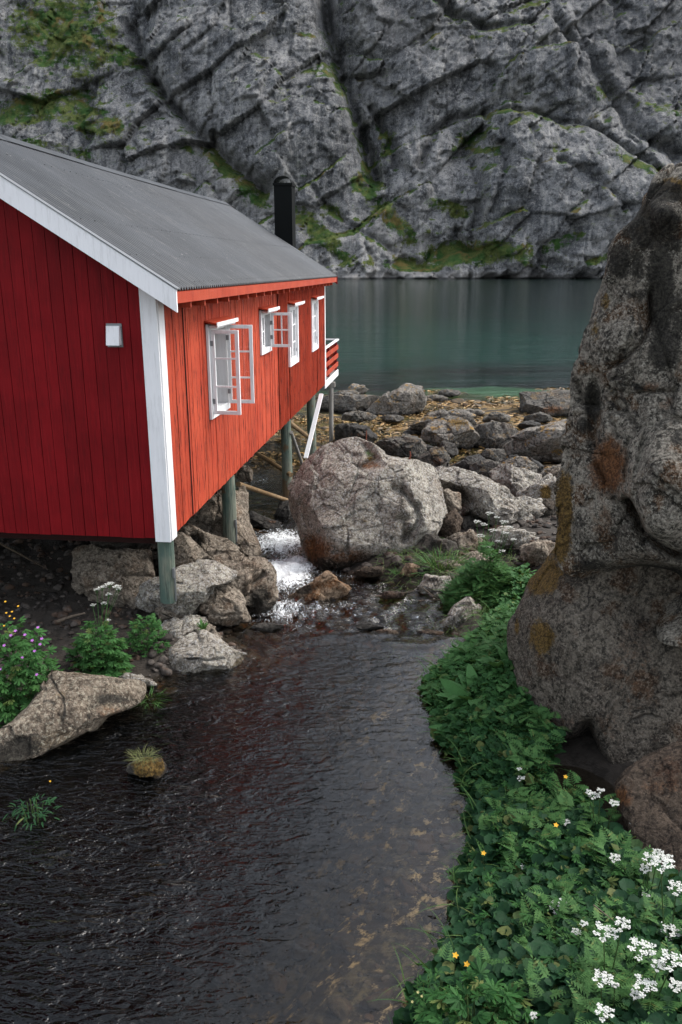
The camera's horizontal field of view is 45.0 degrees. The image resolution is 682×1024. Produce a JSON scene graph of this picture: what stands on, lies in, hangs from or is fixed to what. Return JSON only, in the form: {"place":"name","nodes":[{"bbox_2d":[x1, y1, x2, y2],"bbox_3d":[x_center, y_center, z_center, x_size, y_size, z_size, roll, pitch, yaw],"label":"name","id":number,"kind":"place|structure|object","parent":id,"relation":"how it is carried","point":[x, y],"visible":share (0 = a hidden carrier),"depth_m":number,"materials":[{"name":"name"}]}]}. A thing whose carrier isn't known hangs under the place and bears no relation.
{"place":"outdoors","nodes":[
{"label":"outdoors","id":0,"kind":"place"},
{"bbox_2d":[0,435,474,1023],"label":"stream water","id":1,"kind":"structure","parent":0,"point":[218,871],"depth_m":6.77,"materials":[{"name":"liquid"}]},
{"bbox_2d":[2,780,60,831],"bbox_3d":[-2.609,2.538,6.983,0.448,0.280,0.473,0,17,0],"label":"willow sprig","id":2,"kind":"object","parent":1,"relation":"in","point":[38,815],"visible":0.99,"depth_m":6.93,"materials":[{"name":"green plant"}]},
{"bbox_2d":[126,756,166,778],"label":"rock","id":3,"kind":"object","parent":1,"relation":"on","point":[158,769],"visible":0.81,"depth_m":7.56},
{"bbox_2d":[125,744,161,768],"bbox_3d":[-1.809,2.237,7.545,0.379,0.150,0.356,-11,20,-32],"label":"grass tuft","id":4,"kind":"object","parent":3,"relation":"on","point":[139,753],"visible":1,"depth_m":7.55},
{"bbox_2d":[249,511,282,531],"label":"rock","id":5,"kind":"object","parent":1,"relation":"in","point":[257,520],"visible":0.86,"depth_m":16.38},
{"bbox_2d":[250,622,283,632],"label":"rock","id":6,"kind":"object","parent":1,"relation":"in","point":[265,627],"visible":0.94,"depth_m":10.73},
{"bbox_2d":[273,500,295,528],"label":"rock","id":7,"kind":"object","parent":1,"relation":"in","point":[283,509],"visible":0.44,"depth_m":17.36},
{"bbox_2d":[284,570,351,607],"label":"rock","id":8,"kind":"object","parent":1,"relation":"in","point":[326,586],"visible":0.96,"depth_m":11.97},
{"bbox_2d":[351,566,384,577],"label":"rock","id":9,"kind":"object","parent":1,"relation":"on","point":[367,571],"visible":1,"depth_m":12.80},
{"bbox_2d":[354,622,383,629],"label":"rock","id":10,"kind":"object","parent":1,"relation":"in","point":[367,626],"visible":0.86,"depth_m":10.78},
{"bbox_2d":[379,591,405,598],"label":"rock","id":11,"kind":"object","parent":1,"relation":"on","point":[391,594],"visible":0.99,"depth_m":11.83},
{"bbox_2d":[414,629,443,637],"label":"rock","id":12,"kind":"object","parent":1,"relation":"in","point":[426,633],"visible":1,"depth_m":10.56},
{"bbox_2d":[0,365,680,1023],"bbox_3d":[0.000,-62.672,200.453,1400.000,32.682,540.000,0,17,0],"label":"ground","id":13,"kind":"structure","parent":0,"point":[588,761],"depth_m":8.21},
{"bbox_2d":[2,544,28,556],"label":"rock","id":14,"kind":"object","parent":13,"relation":"on","point":[8,552],"visible":0.26,"depth_m":12.79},
{"bbox_2d":[0,601,64,727],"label":"geranium plant","id":15,"kind":"object","parent":13,"relation":"on","point":[23,673],"visible":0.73,"depth_m":8.27,"materials":[{"name":"green plant"}]},
{"bbox_2d":[0,670,145,761],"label":"rock","id":16,"kind":"object","parent":13,"relation":"on","point":[62,708],"visible":0.92,"depth_m":8.05,"materials":[{"name":"stone"}]},
{"bbox_2d":[61,582,134,677],"bbox_3d":[-2.761,1.381,9.278,0.800,1.170,0.657,0,17,0],"label":"cow parsley","id":17,"kind":"object","parent":13,"relation":"on","point":[113,655],"visible":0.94,"depth_m":9.23,"materials":[{"name":"green plant"}]},
{"bbox_2d":[90,541,120,548],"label":"rock","id":18,"kind":"object","parent":13,"relation":"on","point":[104,545],"visible":0.26,"depth_m":12.82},
{"bbox_2d":[70,544,154,607],"bbox_3d":[-3.113,1.047,11.432,1.260,1.244,1.365,0,17,0],"label":"rock","id":19,"kind":"object","parent":13,"relation":"on","point":[129,570],"visible":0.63,"depth_m":10.97,"materials":[{"name":"stone"}]},
{"bbox_2d":[0,538,257,681],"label":"gravel","id":20,"kind":"structure","parent":13,"relation":"on","point":[160,664],"depth_m":10.68,"materials":[{"name":"gravel"}]},
{"bbox_2d":[112,542,151,550],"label":"rock","id":21,"kind":"object","parent":13,"relation":"on","point":[122,545],"visible":0.34,"depth_m":12.46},
{"bbox_2d":[118,672,158,685],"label":"rock","id":22,"kind":"object","parent":13,"relation":"on","point":[127,675],"visible":0.58,"depth_m":9.16,"materials":[{"name":"stone"}]},
{"bbox_2d":[122,613,169,657],"bbox_3d":[-2.316,1.477,9.792,0.605,0.643,0.534,0,17,0],"label":"geranium plant","id":23,"kind":"object","parent":13,"relation":"on","point":[153,625],"visible":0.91,"depth_m":9.72,"materials":[{"name":"green plant"}]},
{"bbox_2d":[155,607,182,621],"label":"rock","id":24,"kind":"object","parent":13,"relation":"on","point":[163,613],"visible":0.56,"depth_m":10.39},
{"bbox_2d":[0,134,338,603],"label":"cabin","id":25,"kind":"object","parent":13,"relation":"on","point":[165,374],"visible":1,"depth_m":9.89,"materials":[{"name":"red paint"}]},
{"bbox_2d":[204,316,254,419],"bbox_3d":[-1.660,-2.067,11.710,0.656,1.350,1.190,2,17,6],"label":"window","id":26,"kind":"structure","parent":25,"relation":"in","point":[218,342],"depth_m":11.85,"materials":[{"name":"white paint"}]},
{"bbox_2d":[258,305,292,354],"bbox_3d":[-1.331,-3.294,14.851,0.575,0.825,1.042,7,18,22],"label":"window","id":27,"kind":"structure","parent":25,"relation":"in","point":[266,317],"depth_m":15.11,"materials":[{"name":"white paint"}]},
{"bbox_2d":[287,300,304,366],"bbox_3d":[-1.065,-3.838,17.624,0.411,1.340,1.230,2,17,6],"label":"window","id":28,"kind":"structure","parent":25,"relation":"in","point":[293,352],"depth_m":17.78,"materials":[{"name":"white paint"}]},
{"bbox_2d":[311,295,323,351],"bbox_3d":[-0.705,-4.728,20.587,0.412,1.340,1.200,2,17,6],"label":"window","id":29,"kind":"structure","parent":25,"relation":"in","point":[314,299],"depth_m":20.72,"materials":[{"name":"white paint"}]},
{"bbox_2d":[159,614,207,637],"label":"rock","id":30,"kind":"object","parent":13,"relation":"on","point":[176,627],"visible":0.43,"depth_m":10.24,"materials":[{"name":"stone"}]},
{"bbox_2d":[135,559,237,615],"bbox_3d":[-2.062,1.055,10.942,1.379,0.920,1.362,0,17,0],"label":"rock","id":31,"kind":"object","parent":13,"relation":"on","point":[198,581],"visible":0.75,"depth_m":10.45,"materials":[{"name":"stone"}]},
{"bbox_2d":[174,532,207,567],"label":"rock","id":32,"kind":"object","parent":31,"relation":"on","point":[188,549],"visible":0.63,"depth_m":11.37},
{"bbox_2d":[168,629,247,676],"bbox_3d":[-1.654,1.809,9.963,1.038,0.752,0.976,0,17,0],"label":"rock","id":33,"kind":"object","parent":13,"relation":"on","point":[203,651],"visible":0.65,"depth_m":9.61,"materials":[{"name":"stone"}]},
{"bbox_2d":[178,524,241,560],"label":"rock","id":34,"kind":"object","parent":13,"relation":"on","point":[210,545],"visible":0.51,"depth_m":12.18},
{"bbox_2d":[177,490,260,547],"bbox_3d":[-2.072,0.308,13.898,1.488,1.350,1.447,0,17,0],"label":"rock","id":35,"kind":"object","parent":13,"relation":"on","point":[207,517],"visible":0.4,"depth_m":13.45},
{"bbox_2d":[196,585,250,627],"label":"rock","id":36,"kind":"object","parent":13,"relation":"on","point":[223,606],"visible":0.89,"depth_m":10.63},
{"bbox_2d":[236,465,252,482],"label":"rock","id":37,"kind":"object","parent":13,"relation":"on","point":[244,473],"visible":0.93,"depth_m":17.50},
{"bbox_2d":[213,553,278,617],"bbox_3d":[-1.352,1.036,11.801,0.954,0.990,1.087,0,17,0],"label":"rock","id":38,"kind":"object","parent":13,"relation":"on","point":[255,581],"visible":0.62,"depth_m":11.42,"materials":[{"name":"stone"}]},
{"bbox_2d":[240,538,261,556],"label":"rock","id":39,"kind":"object","parent":13,"relation":"on","point":[248,547],"visible":0.53,"depth_m":13.21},
{"bbox_2d":[145,541,467,1023],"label":"stream stones","id":40,"kind":"object","parent":13,"relation":"on","point":[340,1008],"visible":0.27,"depth_m":8.08,"materials":[{"name":"stone"}]},
{"bbox_2d":[315,391,379,412],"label":"rock","id":41,"kind":"object","parent":13,"relation":"on","point":[344,401],"visible":0.62,"depth_m":30.47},
{"bbox_2d":[334,423,377,442],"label":"rock","id":42,"kind":"object","parent":13,"relation":"on","point":[343,430],"visible":0.69,"depth_m":24.22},
{"bbox_2d":[341,410,376,422],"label":"rock","id":43,"kind":"object","parent":13,"relation":"on","point":[359,416],"visible":1,"depth_m":26.96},
{"bbox_2d":[287,437,447,572],"bbox_3d":[0.449,-0.073,14.252,2.789,2.452,2.272,0,17,0],"label":"rock","id":44,"kind":"object","parent":13,"relation":"on","point":[351,503],"visible":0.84,"depth_m":13.47,"materials":[{"name":"stone"}]},
{"bbox_2d":[379,414,403,422],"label":"rock","id":45,"kind":"object","parent":13,"relation":"on","point":[393,418],"visible":1,"depth_m":27.94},
{"bbox_2d":[365,383,426,415],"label":"rock","id":46,"kind":"object","parent":13,"relation":"on","point":[406,399],"visible":0.78,"depth_m":29.58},
{"bbox_2d":[235,396,560,479],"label":"flat stones","id":47,"kind":"object","parent":13,"relation":"on","point":[458,400],"visible":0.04,"depth_m":31.35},
{"bbox_2d":[375,434,426,457],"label":"rock","id":48,"kind":"object","parent":13,"relation":"on","point":[403,445],"visible":0.94,"depth_m":22.23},
{"bbox_2d":[236,387,569,475],"bbox_3d":[2.476,-3.298,28.800,21.518,0.518,16.556,0,17,0],"label":"seaweed","id":49,"kind":"object","parent":13,"relation":"on","point":[383,425],"visible":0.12,"depth_m":28.03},
{"bbox_2d":[399,563,419,576],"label":"rock","id":50,"kind":"object","parent":13,"relation":"on","point":[407,569],"visible":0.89,"depth_m":12.64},
{"bbox_2d":[414,574,451,598],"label":"rock","id":51,"kind":"object","parent":13,"relation":"on","point":[429,583],"visible":0.65,"depth_m":12.07,"materials":[{"name":"stone"}]},
{"bbox_2d":[417,446,450,467],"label":"rock","id":52,"kind":"object","parent":13,"relation":"on","point":[435,456],"visible":0.84,"depth_m":20.04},
{"bbox_2d":[413,534,458,556],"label":"rock","id":53,"kind":"object","parent":13,"relation":"on","point":[428,541],"visible":0.58,"depth_m":13.25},
{"bbox_2d":[409,544,471,582],"bbox_3d":[1.591,0.755,12.763,1.257,0.561,1.224,0,17,0],"label":"grass tuft","id":54,"kind":"object","parent":13,"relation":"on","point":[434,563],"visible":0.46,"depth_m":12.73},
{"bbox_2d":[407,408,476,430],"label":"rock","id":55,"kind":"object","parent":13,"relation":"on","point":[429,417],"visible":0.53,"depth_m":25.65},
{"bbox_2d":[429,724,458,757],"bbox_3d":[1.245,2.255,8.035,0.665,0.200,0.564,-3,17,-10],"label":"dock plant","id":56,"kind":"object","parent":13,"relation":"on","point":[440,732],"visible":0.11,"depth_m":8.12,"materials":[{"name":"green plant"}]},
{"bbox_2d":[372,532,522,659],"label":"dead grass","id":57,"kind":"structure","parent":13,"relation":"on","point":[430,611],"depth_m":12.20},
{"bbox_2d":[341,510,556,633],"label":"gravel","id":58,"kind":"structure","parent":13,"relation":"on","point":[395,560],"depth_m":13.23,"materials":[{"name":"stone"}]},
{"bbox_2d":[438,508,462,538],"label":"rock","id":59,"kind":"object","parent":58,"relation":"on","point":[452,522],"visible":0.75,"depth_m":13.90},
{"bbox_2d":[439,440,458,457],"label":"rock","id":60,"kind":"object","parent":13,"relation":"on","point":[451,449],"visible":0.65,"depth_m":21.26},
{"bbox_2d":[420,415,479,449],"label":"rock","id":61,"kind":"object","parent":13,"relation":"on","point":[460,432],"visible":0.84,"depth_m":23.73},
{"bbox_2d":[443,488,461,511],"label":"rock","id":62,"kind":"object","parent":13,"relation":"on","point":[452,499],"visible":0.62,"depth_m":14.37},
{"bbox_2d":[439,596,481,634],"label":"rock","id":63,"kind":"object","parent":13,"relation":"on","point":[456,612],"visible":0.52,"depth_m":10.81,"materials":[{"name":"stone"}]},
{"bbox_2d":[435,664,490,708],"bbox_3d":[1.470,1.922,8.510,1.017,0.355,0.942,0,17,0],"label":"dock plant","id":64,"kind":"object","parent":13,"relation":"on","point":[455,692],"visible":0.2,"depth_m":8.53,"materials":[{"name":"green plant"}]},
{"bbox_2d":[449,529,478,551],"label":"rock","id":65,"kind":"object","parent":13,"relation":"on","point":[468,538],"visible":0.6,"depth_m":13.48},
{"bbox_2d":[452,456,483,469],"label":"rock","id":66,"kind":"object","parent":13,"relation":"on","point":[466,462],"visible":0.37,"depth_m":19.69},
{"bbox_2d":[461,515,475,529],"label":"rock","id":67,"kind":"object","parent":13,"relation":"on","point":[467,522],"visible":0.37,"depth_m":14.77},
{"bbox_2d":[369,573,569,1023],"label":"bank grass","id":68,"kind":"structure","parent":13,"relation":"on","point":[431,663],"depth_m":6.68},
{"bbox_2d":[439,512,521,618],"bbox_3d":[2.053,0.871,11.407,1.441,1.624,1.283,0,17,0],"label":"cow parsley","id":69,"kind":"object","parent":13,"relation":"on","point":[472,580],"visible":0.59,"depth_m":11.33,"materials":[{"name":"green plant"}]},
{"bbox_2d":[436,465,532,525],"bbox_3d":[2.585,-0.185,15.326,1.861,1.338,1.414,12,20,34],"label":"rock","id":70,"kind":"object","parent":13,"relation":"on","point":[473,487],"visible":0.63,"depth_m":14.80,"materials":[{"name":"stone"}]},
{"bbox_2d":[469,459,499,477],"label":"rock","id":71,"kind":"object","parent":13,"relation":"on","point":[483,467],"visible":0.68,"depth_m":18.84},
{"bbox_2d":[475,644,507,676],"bbox_3d":[1.845,1.642,8.814,0.764,0.347,0.830,0,17,0],"label":"dock plant","id":72,"kind":"object","parent":13,"relation":"on","point":[502,656],"visible":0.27,"depth_m":8.95,"materials":[{"name":"green plant"}]},
{"bbox_2d":[479,448,506,461],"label":"rock","id":73,"kind":"object","parent":13,"relation":"on","point":[497,455],"visible":0.8,"depth_m":21.66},
{"bbox_2d":[468,498,521,525],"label":"rock","id":74,"kind":"object","parent":13,"relation":"on","point":[511,508],"visible":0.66,"depth_m":14.60,"materials":[{"name":"stone"}]},
{"bbox_2d":[473,420,517,449],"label":"rock","id":75,"kind":"object","parent":13,"relation":"on","point":[494,434],"visible":0.57,"depth_m":24.09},
{"bbox_2d":[482,412,510,422],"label":"rock","id":76,"kind":"object","parent":13,"relation":"on","point":[501,417],"visible":0.81,"depth_m":27.93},
{"bbox_2d":[488,526,530,549],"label":"rock","id":77,"kind":"object","parent":13,"relation":"on","point":[522,536],"visible":0.82,"depth_m":13.05,"materials":[{"name":"stone"}]},
{"bbox_2d":[489,464,541,496],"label":"rock","id":78,"kind":"object","parent":13,"relation":"on","point":[512,479],"visible":0.63,"depth_m":17.06,"materials":[{"name":"stone"}]},
{"bbox_2d":[503,787,532,801],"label":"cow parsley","id":79,"kind":"object","parent":13,"relation":"on","point":[520,789],"visible":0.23,"depth_m":6.78,"materials":[{"name":"green plant"}]},
{"bbox_2d":[498,832,538,868],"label":"cow parsley","id":80,"kind":"object","parent":13,"relation":"on","point":[511,841],"visible":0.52,"depth_m":6.12,"materials":[{"name":"green plant"}]},
{"bbox_2d":[500,456,538,472],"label":"rock","id":81,"kind":"object","parent":13,"relation":"on","point":[522,462],"visible":0.52,"depth_m":18.26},
{"bbox_2d":[508,743,538,790],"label":"cow parsley","id":82,"kind":"object","parent":13,"relation":"on","point":[518,761],"visible":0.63,"depth_m":7.10,"materials":[{"name":"green plant"}]},
{"bbox_2d":[517,420,540,428],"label":"rock","id":83,"kind":"object","parent":13,"relation":"on","point":[527,424],"visible":0.81,"depth_m":27.01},
{"bbox_2d":[515,495,547,517],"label":"rock","id":84,"kind":"object","parent":13,"relation":"on","point":[537,508],"visible":0.51,"depth_m":15.35,"materials":[{"name":"stone"}]},
{"bbox_2d":[502,419,566,464],"bbox_3d":[5.559,-1.932,22.668,2.156,1.414,2.181,0,17,0],"label":"rock","id":85,"kind":"object","parent":13,"relation":"on","point":[541,444],"visible":0.68,"depth_m":21.96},
{"bbox_2d":[516,473,556,498],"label":"rock","id":86,"kind":"object","parent":13,"relation":"on","point":[543,487],"visible":0.36,"depth_m":15.86,"materials":[{"name":"stone"}]},
{"bbox_2d":[392,563,681,1023],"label":"marsh leaves","id":87,"kind":"object","parent":13,"relation":"on","point":[501,919],"visible":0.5,"depth_m":5.77,"materials":[{"name":"green plant"}]},
{"bbox_2d":[405,967,453,1023],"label":"young shrub","id":88,"kind":"object","parent":87,"relation":"on","point":[417,996],"visible":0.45,"depth_m":4.86,"materials":[{"name":"green plant"}]},
{"bbox_2d":[413,954,539,1023],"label":"leafy plant","id":89,"kind":"object","parent":87,"relation":"on","point":[466,994],"visible":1,"depth_m":4.36,"materials":[{"name":"green plant"}]},
{"bbox_2d":[519,539,554,566],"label":"rock","id":90,"kind":"object","parent":13,"relation":"on","point":[536,553],"visible":0.8,"depth_m":12.32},
{"bbox_2d":[524,412,552,422],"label":"rock","id":91,"kind":"object","parent":13,"relation":"on","point":[540,417],"visible":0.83,"depth_m":28.05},
{"bbox_2d":[417,637,670,995],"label":"lobed leaves","id":92,"kind":"object","parent":13,"relation":"on","point":[581,912],"visible":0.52,"depth_m":5.85,"materials":[{"name":"green plant"}]},
{"bbox_2d":[519,389,569,416],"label":"rock","id":93,"kind":"object","parent":13,"relation":"on","point":[554,403],"visible":0.67,"depth_m":29.44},
{"bbox_2d":[524,954,570,1023],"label":"cow parsley","id":94,"kind":"object","parent":13,"relation":"on","point":[544,972],"visible":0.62,"depth_m":4.44,"materials":[{"name":"green plant"}]},
{"bbox_2d":[541,498,555,516],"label":"rock","id":95,"kind":"object","parent":13,"relation":"on","point":[549,503],"visible":0.57,"depth_m":15.47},
{"bbox_2d":[422,603,681,1023],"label":"feathery leaves","id":96,"kind":"object","parent":13,"relation":"on","point":[536,801],"visible":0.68,"depth_m":6.42,"materials":[{"name":"green plant"}]},
{"bbox_2d":[526,873,578,914],"bbox_3d":[1.404,2.651,5.474,0.359,0.526,0.352,-11,20,-32],"label":"cow parsley","id":97,"kind":"object","parent":13,"relation":"on","point":[552,903],"visible":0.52,"depth_m":5.41,"materials":[{"name":"green plant"}]},
{"bbox_2d":[541,891,589,945],"bbox_3d":[1.444,2.649,5.115,0.376,0.524,0.388,-10,19,-30],"label":"cow parsley","id":98,"kind":"object","parent":13,"relation":"on","point":[574,907],"visible":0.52,"depth_m":5.16,"materials":[{"name":"green plant"}]},
{"bbox_2d":[554,789,591,825],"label":"cow parsley","id":99,"kind":"object","parent":13,"relation":"on","point":[581,804],"visible":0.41,"depth_m":6.52,"materials":[{"name":"green plant"}]},
{"bbox_2d":[566,969,620,1023],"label":"cow parsley","id":100,"kind":"object","parent":13,"relation":"on","point":[577,997],"visible":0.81,"depth_m":4.19,"materials":[{"name":"green plant"}]},
{"bbox_2d":[507,549,681,764],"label":"rock","id":101,"kind":"object","parent":13,"relation":"on","point":[597,659],"visible":0.61,"depth_m":7.67,"materials":[{"name":"stone"}]},
{"bbox_2d":[553,162,681,647],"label":"rock","id":102,"kind":"object","parent":101,"relation":"on","point":[617,490],"visible":0.97,"depth_m":6.96,"materials":[{"name":"stone"}]},
{"bbox_2d":[565,935,644,1008],"bbox_3d":[1.369,2.585,4.383,0.379,0.626,0.355,-8,18,-25],"label":"cow parsley","id":103,"kind":"object","parent":13,"relation":"on","point":[588,957],"visible":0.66,"depth_m":4.32,"materials":[{"name":"green plant"}]},
{"bbox_2d":[585,787,629,832],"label":"cow parsley","id":104,"kind":"object","parent":13,"relation":"on","point":[611,811],"visible":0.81,"depth_m":6.27,"materials":[{"name":"green plant"}]},
{"bbox_2d":[587,825,637,870],"bbox_3d":[1.914,2.546,5.822,0.375,0.525,0.416,0,17,0],"label":"cow parsley","id":105,"kind":"object","parent":13,"relation":"on","point":[615,839],"visible":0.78,"depth_m":5.78,"materials":[{"name":"green plant"}]},
{"bbox_2d":[580,916,656,984],"bbox_3d":[1.508,2.497,4.519,0.384,0.831,0.408,0,17,0],"label":"cow parsley","id":106,"kind":"object","parent":13,"relation":"on","point":[601,940],"visible":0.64,"depth_m":4.37,"materials":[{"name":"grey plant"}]},
{"bbox_2d":[609,962,670,1009],"bbox_3d":[1.538,2.588,4.299,0.359,0.597,0.424,0,17,0],"label":"cow parsley","id":107,"kind":"object","parent":13,"relation":"on","point":[632,987],"visible":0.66,"depth_m":4.18,"materials":[{"name":"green plant"}]},
{"bbox_2d":[614,738,681,871],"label":"rock","id":108,"kind":"object","parent":13,"relation":"on","point":[648,789],"visible":0.64,"depth_m":6.23,"materials":[{"name":"stone"}]},
{"bbox_2d":[618,935,681,997],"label":"cow parsley","id":109,"kind":"object","parent":13,"relation":"on","point":[660,966],"visible":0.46,"depth_m":4.15,"materials":[{"name":"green plant"}]},
{"bbox_2d":[631,845,672,897],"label":"cow parsley","id":110,"kind":"object","parent":13,"relation":"on","point":[646,861],"visible":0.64,"depth_m":5.37,"materials":[{"name":"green plant"}]},
{"bbox_2d":[638,854,681,939],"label":"cow parsley","id":111,"kind":"object","parent":13,"relation":"on","point":[659,901],"visible":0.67,"depth_m":4.82,"materials":[{"name":"green plant"}]},
{"bbox_2d":[0,0,681,278],"bbox_3d":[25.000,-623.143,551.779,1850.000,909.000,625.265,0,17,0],"label":"mountain","id":112,"kind":"structure","parent":0,"point":[466,139],"depth_m":405.03,"materials":[{"name":"stone"}]},
{"bbox_2d":[238,279,601,480],"bbox_3d":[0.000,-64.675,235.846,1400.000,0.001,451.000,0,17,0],"label":"sea water","id":113,"kind":"structure","parent":0,"point":[378,325],"depth_m":73.43,"materials":[{"name":"liquid"}]},
{"bbox_2d":[348,383,368,393],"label":"rock","id":114,"kind":"object","parent":113,"relation":"in","point":[362,389],"visible":0.71,"depth_m":34.73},
{"bbox_2d":[438,389,460,397],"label":"rock","id":115,"kind":"object","parent":113,"relation":"in","point":[450,393],"visible":0.92,"depth_m":33.75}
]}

